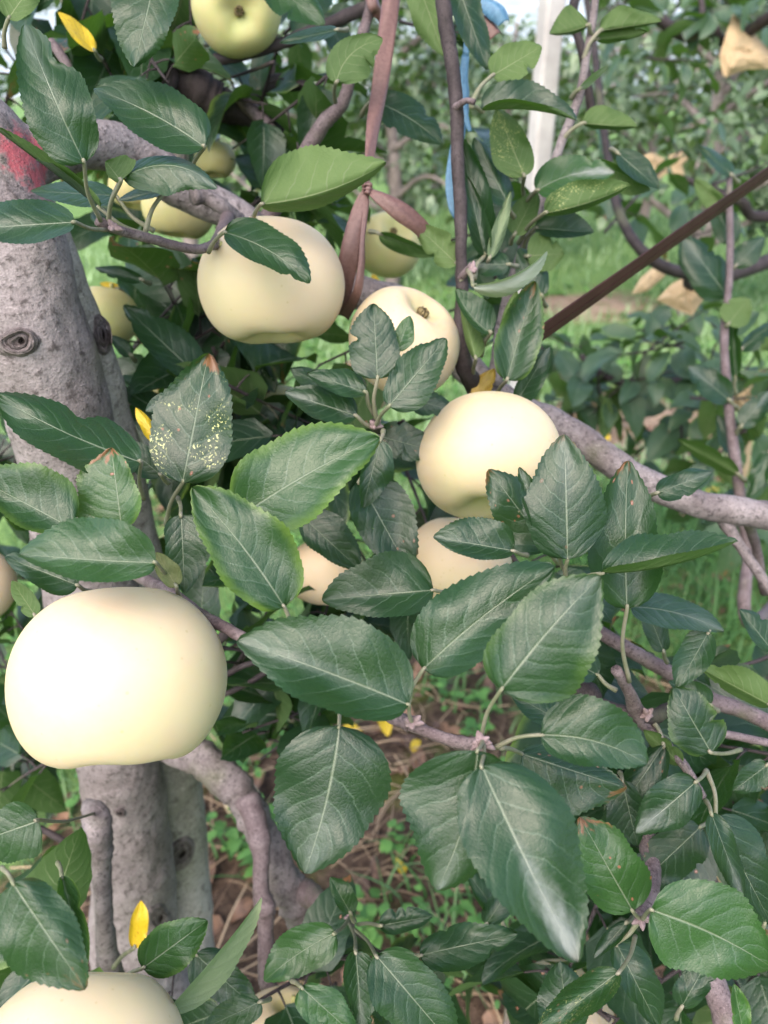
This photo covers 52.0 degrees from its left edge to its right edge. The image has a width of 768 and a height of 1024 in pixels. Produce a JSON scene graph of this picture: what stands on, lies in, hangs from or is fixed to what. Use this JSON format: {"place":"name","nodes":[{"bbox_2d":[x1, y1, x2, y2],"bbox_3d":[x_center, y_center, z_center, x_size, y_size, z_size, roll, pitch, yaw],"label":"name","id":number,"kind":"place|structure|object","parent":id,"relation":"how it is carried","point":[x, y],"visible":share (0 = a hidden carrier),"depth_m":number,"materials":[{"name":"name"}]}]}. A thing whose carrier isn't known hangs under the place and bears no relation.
{"place":"outdoors","nodes":[
{"label":"outdoors","id":0,"kind":"place"},
{"bbox_2d":[0,100,767,1023],"bbox_3d":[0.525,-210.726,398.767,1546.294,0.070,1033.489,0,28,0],"label":"ground","id":1,"kind":"structure","parent":0,"point":[432,712],"depth_m":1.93,"materials":[{"name":"green plant"}]},
{"bbox_2d":[0,43,7,99],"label":"apple tree","id":2,"kind":"object","parent":1,"relation":"on","point":[5,85],"visible":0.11,"depth_m":12.29,"materials":[{"name":"green plant"}]},
{"bbox_2d":[53,23,240,180],"bbox_3d":[-2.477,-4.223,8.283,2.010,2.088,2.299,0,28,0],"label":"apple tree","id":3,"kind":"object","parent":1,"relation":"on","point":[89,178],"visible":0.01,"depth_m":9.20,"materials":[{"name":"green plant"}]},
{"bbox_2d":[0,0,341,259],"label":"apple tree","id":4,"kind":"object","parent":1,"relation":"on","point":[238,176],"visible":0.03,"depth_m":4.39,"materials":[{"name":"green plant"}]},
{"bbox_2d":[197,28,284,166],"bbox_3d":[-2.616,-6.503,12.476,2.621,2.177,2.135,14,31,24],"label":"apple tree","id":5,"kind":"object","parent":1,"relation":"on","point":[230,87],"visible":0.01,"depth_m":12.38,"materials":[{"name":"green plant"}]},
{"bbox_2d":[224,787,258,816],"bbox_3d":[-0.251,0.511,1.397,0.062,0.059,0.063,0,28,0],"label":"leaf","id":6,"kind":"object","parent":1,"relation":"on","point":[226,808],"visible":0.06,"depth_m":1.38,"materials":[{"name":"beige plant"}]},
{"bbox_2d":[278,54,360,134],"bbox_3d":[-1.222,-8.084,15.492,2.427,2.137,2.001,15,31,26],"label":"apple tree","id":7,"kind":"object","parent":1,"relation":"on","point":[338,89],"visible":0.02,"depth_m":15.36,"materials":[{"name":"green plant"}]},
{"bbox_2d":[211,8,433,202],"bbox_3d":[-0.689,-3.722,7.487,2.511,1.951,2.198,0,28,0],"label":"apple tree","id":8,"kind":"object","parent":1,"relation":"on","point":[403,153],"visible":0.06,"depth_m":7.24,"materials":[{"name":"green plant"}]},
{"bbox_2d":[0,0,767,1023],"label":"apple tree","id":9,"kind":"object","parent":1,"relation":"on","point":[612,810],"visible":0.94,"depth_m":0.42,"materials":[{"name":"green plant"}]},
{"bbox_2d":[0,554,17,615],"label":"apple","id":10,"kind":"object","parent":9,"relation":"attached to","point":[7,574],"visible":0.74,"depth_m":0.65,"materials":[{"name":"beige food"}]},
{"bbox_2d":[0,972,182,1023],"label":"apple","id":11,"kind":"object","parent":9,"relation":"attached to","point":[117,998],"visible":0.81,"depth_m":0.32,"materials":[{"name":"beige food"}]},
{"bbox_2d":[90,283,136,340],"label":"apple","id":12,"kind":"object","parent":9,"relation":"attached to","point":[111,301],"visible":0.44,"depth_m":0.64,"materials":[{"name":"yellow food"}]},
{"bbox_2d":[5,587,226,768],"bbox_3d":[-0.117,0.075,0.352,0.094,0.091,0.092,0,28,0],"label":"apple","id":13,"kind":"object","parent":9,"relation":"hanging from","point":[121,676],"visible":1,"depth_m":0.32,"materials":[{"name":"beige food"}]},
{"bbox_2d":[108,178,141,210],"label":"apple","id":14,"kind":"object","parent":9,"relation":"hanging from","point":[125,188],"visible":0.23,"depth_m":0.72,"materials":[{"name":"yellow food"}]},
{"bbox_2d":[141,197,212,238],"bbox_3d":[-0.188,-0.280,0.720,0.066,0.060,0.068,0,28,0],"label":"apple","id":15,"kind":"object","parent":9,"relation":"attached to","point":[167,220],"visible":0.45,"depth_m":0.70,"materials":[{"name":"yellow food"}]},
{"bbox_2d":[194,139,235,177],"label":"apple","id":16,"kind":"object","parent":9,"relation":"attached to","point":[216,162],"visible":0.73,"depth_m":0.75,"materials":[{"name":"food"}]},
{"bbox_2d":[191,0,280,58],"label":"apple","id":17,"kind":"object","parent":9,"relation":"attached to","point":[237,29],"visible":0.98,"depth_m":0.63,"materials":[{"name":"food"}]},
{"bbox_2d":[197,216,344,343],"bbox_3d":[-0.071,-0.144,0.498,0.092,0.082,0.089,0,28,0],"label":"apple","id":18,"kind":"object","parent":9,"relation":"attached to","point":[243,299],"visible":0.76,"depth_m":0.47,"materials":[{"name":"beige food"}]},
{"bbox_2d":[252,986,299,1023],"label":"apple","id":19,"kind":"object","parent":9,"relation":"attached to","point":[275,1005],"visible":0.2,"depth_m":0.60,"materials":[{"name":"beige food"}]},
{"bbox_2d":[265,381,293,397],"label":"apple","id":20,"kind":"object","parent":9,"relation":"hanging from","point":[282,389],"visible":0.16,"depth_m":0.74,"materials":[{"name":"green food"}]},
{"bbox_2d":[297,543,362,604],"bbox_3d":[-0.048,0.050,0.661,0.066,0.059,0.065,0,28,0],"label":"apple","id":21,"kind":"object","parent":9,"relation":"attached to","point":[321,573],"visible":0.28,"depth_m":0.63,"materials":[{"name":"beige food"}]},
{"bbox_2d":[347,360,386,408],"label":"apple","id":22,"kind":"object","parent":9,"relation":"attached to","point":[384,404],"visible":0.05,"depth_m":0.75,"materials":[{"name":"beige food"}]},
{"bbox_2d":[366,0,380,20],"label":"ribbon","id":23,"kind":"object","parent":9,"relation":"attached to","point":[374,7],"visible":0.84,"depth_m":0.59,"materials":[{"name":"pink fabric"}]},
{"bbox_2d":[338,0,428,319],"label":"ribbon","id":24,"kind":"object","parent":9,"relation":"attached to","point":[352,256],"visible":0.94,"depth_m":0.51,"materials":[{"name":"pink fabric"}]},
{"bbox_2d":[365,212,421,277],"bbox_3d":[0.005,-0.322,0.951,0.081,0.076,0.077,0,28,0],"label":"apple","id":25,"kind":"object","parent":9,"relation":"attached to","point":[382,260],"visible":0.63,"depth_m":0.93,"materials":[{"name":"yellow food"}]},
{"bbox_2d":[349,286,459,390],"bbox_3d":[0.013,-0.112,0.520,0.074,0.071,0.072,0,28,0],"label":"apple","id":26,"kind":"object","parent":9,"relation":"attached to","point":[432,318],"visible":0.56,"depth_m":0.50,"materials":[{"name":"beige food"}]},
{"bbox_2d":[417,518,511,597],"bbox_3d":[0.056,0.037,0.599,0.081,0.071,0.078,0,28,0],"label":"apple","id":27,"kind":"object","parent":9,"relation":"attached to","point":[446,567],"visible":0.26,"depth_m":0.56,"materials":[{"name":"beige food"}]},
{"bbox_2d":[445,0,509,217],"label":"ribbon","id":28,"kind":"object","parent":9,"relation":"attached to","point":[495,12],"visible":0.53,"depth_m":0.57,"materials":[{"name":"blue plastic"}]},
{"bbox_2d":[483,15,501,39],"bbox_3d":[0.076,-0.353,0.574,0.020,0.018,0.010,7,29,13],"label":"ribbon","id":29,"kind":"object","parent":28,"relation":"attached to","point":[493,29],"visible":0.59,"depth_m":0.57,"materials":[{"name":"pink fabric"}]},
{"bbox_2d":[416,391,558,519],"bbox_3d":[0.064,-0.048,0.510,0.088,0.086,0.150,0,28,0],"label":"apple","id":30,"kind":"object","parent":9,"relation":"attached to","point":[469,440],"visible":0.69,"depth_m":0.45,"materials":[{"name":"beige food"}]},
{"bbox_2d":[536,959,613,1023],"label":"apple","id":31,"kind":"object","parent":9,"relation":"attached to","point":[595,1018],"visible":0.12,"depth_m":0.60,"materials":[{"name":"beige food"}]},
{"bbox_2d":[542,166,767,340],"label":"strap","id":32,"kind":"object","parent":9,"relation":"attached to","point":[576,308],"visible":0.98,"depth_m":0.58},
{"bbox_2d":[0,343,767,1023],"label":"straw","id":33,"kind":"object","parent":1,"relation":"on","point":[378,825],"visible":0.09,"depth_m":1.34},
{"bbox_2d":[0,274,767,1009],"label":"ground weeds","id":34,"kind":"object","parent":1,"relation":"on","point":[368,912],"visible":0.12,"depth_m":1.42,"materials":[{"name":"green plant"}]},
{"bbox_2d":[282,0,513,283],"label":"apple tree","id":35,"kind":"object","parent":1,"relation":"on","point":[390,170],"visible":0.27,"depth_m":4.81,"materials":[{"name":"green plant"}]},
{"bbox_2d":[42,342,767,1023],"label":"fallen leaves","id":36,"kind":"object","parent":1,"relation":"on","point":[242,906],"depth_m":1.47,"materials":[{"name":"plant"}]},
{"bbox_2d":[398,60,448,119],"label":"apple tree","id":37,"kind":"object","parent":1,"relation":"on","point":[399,64],"visible":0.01,"depth_m":18.83,"materials":[{"name":"green plant"}]},
{"bbox_2d":[348,24,527,199],"bbox_3d":[0.724,-4.311,8.619,2.232,1.928,2.080,23,36,37],"label":"apple tree","id":38,"kind":"object","parent":1,"relation":"on","point":[430,106],"visible":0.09,"depth_m":8.27,"materials":[{"name":"green plant"}]},
{"bbox_2d":[376,8,641,250],"bbox_3d":[0.922,-2.878,5.993,1.974,1.865,2.046,0,28,0],"label":"apple tree","id":39,"kind":"object","parent":1,"relation":"on","point":[565,74],"visible":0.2,"depth_m":5.69,"materials":[{"name":"green plant"}]},
{"bbox_2d":[509,0,565,387],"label":"post","id":40,"kind":"object","parent":1,"relation":"on","point":[546,70],"visible":0.19,"depth_m":2.38,"materials":[{"name":"white concrete"}]},
{"bbox_2d":[481,14,628,182],"bbox_3d":[1.705,-4.753,9.352,2.030,2.019,2.116,15,32,26],"label":"apple tree","id":41,"kind":"object","parent":1,"relation":"on","point":[533,34],"visible":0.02,"depth_m":8.97,"materials":[{"name":"green plant"}]},
{"bbox_2d":[532,70,604,142],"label":"apple tree","id":42,"kind":"object","parent":1,"relation":"on","point":[572,102],"visible":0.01,"depth_m":15.66,"materials":[{"name":"green plant"}]},
{"bbox_2d":[560,51,636,145],"bbox_3d":[5.131,-9.830,18.790,2.571,2.124,2.076,15,31,26],"label":"apple tree","id":43,"kind":"object","parent":1,"relation":"on","point":[630,100],"depth_m":18.65,"materials":[{"name":"green plant"}]},
{"bbox_2d":[513,0,767,315],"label":"apple tree","id":44,"kind":"object","parent":1,"relation":"on","point":[705,132],"visible":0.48,"depth_m":4.12,"materials":[{"name":"green plant"}]},
{"bbox_2d":[534,0,767,627],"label":"apple tree","id":45,"kind":"object","parent":1,"relation":"on","point":[722,379],"visible":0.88,"depth_m":1.50,"materials":[{"name":"green plant"}]},
{"bbox_2d":[632,260,668,293],"bbox_3d":[0.494,-0.435,1.459,0.080,0.054,0.021,-14,31,-25],"label":"paper bag","id":46,"kind":"object","parent":45,"relation":"hanging from","point":[649,279],"visible":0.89,"depth_m":1.45,"materials":[{"name":"beige paper"}]},
{"bbox_2d":[644,153,666,178],"bbox_3d":[0.758,-0.968,2.201,0.059,0.064,0.041,-11,30,-20],"label":"paper bag","id":47,"kind":"object","parent":45,"relation":"hanging from","point":[655,160],"visible":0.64,"depth_m":2.19,"materials":[{"name":"beige paper"}]},
{"bbox_2d":[669,151,687,174],"bbox_3d":[0.824,-0.969,2.200,0.056,0.068,0.037,-6,29,-12],"label":"paper bag","id":48,"kind":"object","parent":45,"relation":"hanging from","point":[677,168],"visible":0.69,"depth_m":2.19,"materials":[{"name":"beige paper"}]},
{"bbox_2d":[657,279,702,314],"bbox_3d":[0.541,-0.397,1.423,0.104,0.074,0.045,0,28,0],"label":"paper bag","id":49,"kind":"object","parent":45,"relation":"hanging from","point":[676,295],"visible":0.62,"depth_m":1.41,"materials":[{"name":"beige paper"}]},
{"bbox_2d":[733,385,752,407],"bbox_3d":[0.738,-0.230,1.602,0.074,0.059,0.039,-12,30,-22],"label":"paper bag","id":50,"kind":"object","parent":45,"relation":"hanging from","point":[741,402],"visible":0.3,"depth_m":1.59,"materials":[{"name":"beige paper"}]},
{"bbox_2d":[720,14,767,76],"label":"paper bag","id":51,"kind":"object","parent":45,"relation":"hanging from","point":[741,51],"visible":0.96,"depth_m":1.94,"materials":[{"name":"beige paper"}]},
{"bbox_2d":[743,441,751,477],"bbox_3d":[0.799,-0.107,1.751,0.027,0.116,0.066,15,31,26],"label":"paper bag","id":52,"kind":"object","parent":45,"relation":"hanging from","point":[748,454],"visible":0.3,"depth_m":1.75,"materials":[{"name":"beige paper"}]},
{"bbox_2d":[553,0,766,219],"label":"apple tree","id":53,"kind":"object","parent":1,"relation":"on","point":[645,209],"visible":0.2,"depth_m":6.59,"materials":[{"name":"green plant"}]},
{"bbox_2d":[610,10,767,207],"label":"apple tree","id":54,"kind":"object","parent":1,"relation":"on","point":[742,78],"visible":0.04,"depth_m":8.32,"materials":[{"name":"green plant"}]},
{"bbox_2d":[723,118,767,209],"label":"apple tree","id":55,"kind":"object","parent":1,"relation":"on","point":[750,150],"visible":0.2,"depth_m":4.35,"materials":[{"name":"green plant"}]},
{"bbox_2d":[737,33,767,156],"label":"apple tree","id":56,"kind":"object","parent":1,"relation":"on","point":[757,114],"visible":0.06,"depth_m":12.29,"materials":[{"name":"green plant"}]},
{"bbox_2d":[0,0,767,99],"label":"sky","id":57,"kind":"structure","parent":0,"point":[520,9],"depth_m":213.94,"materials":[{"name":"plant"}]}
]}

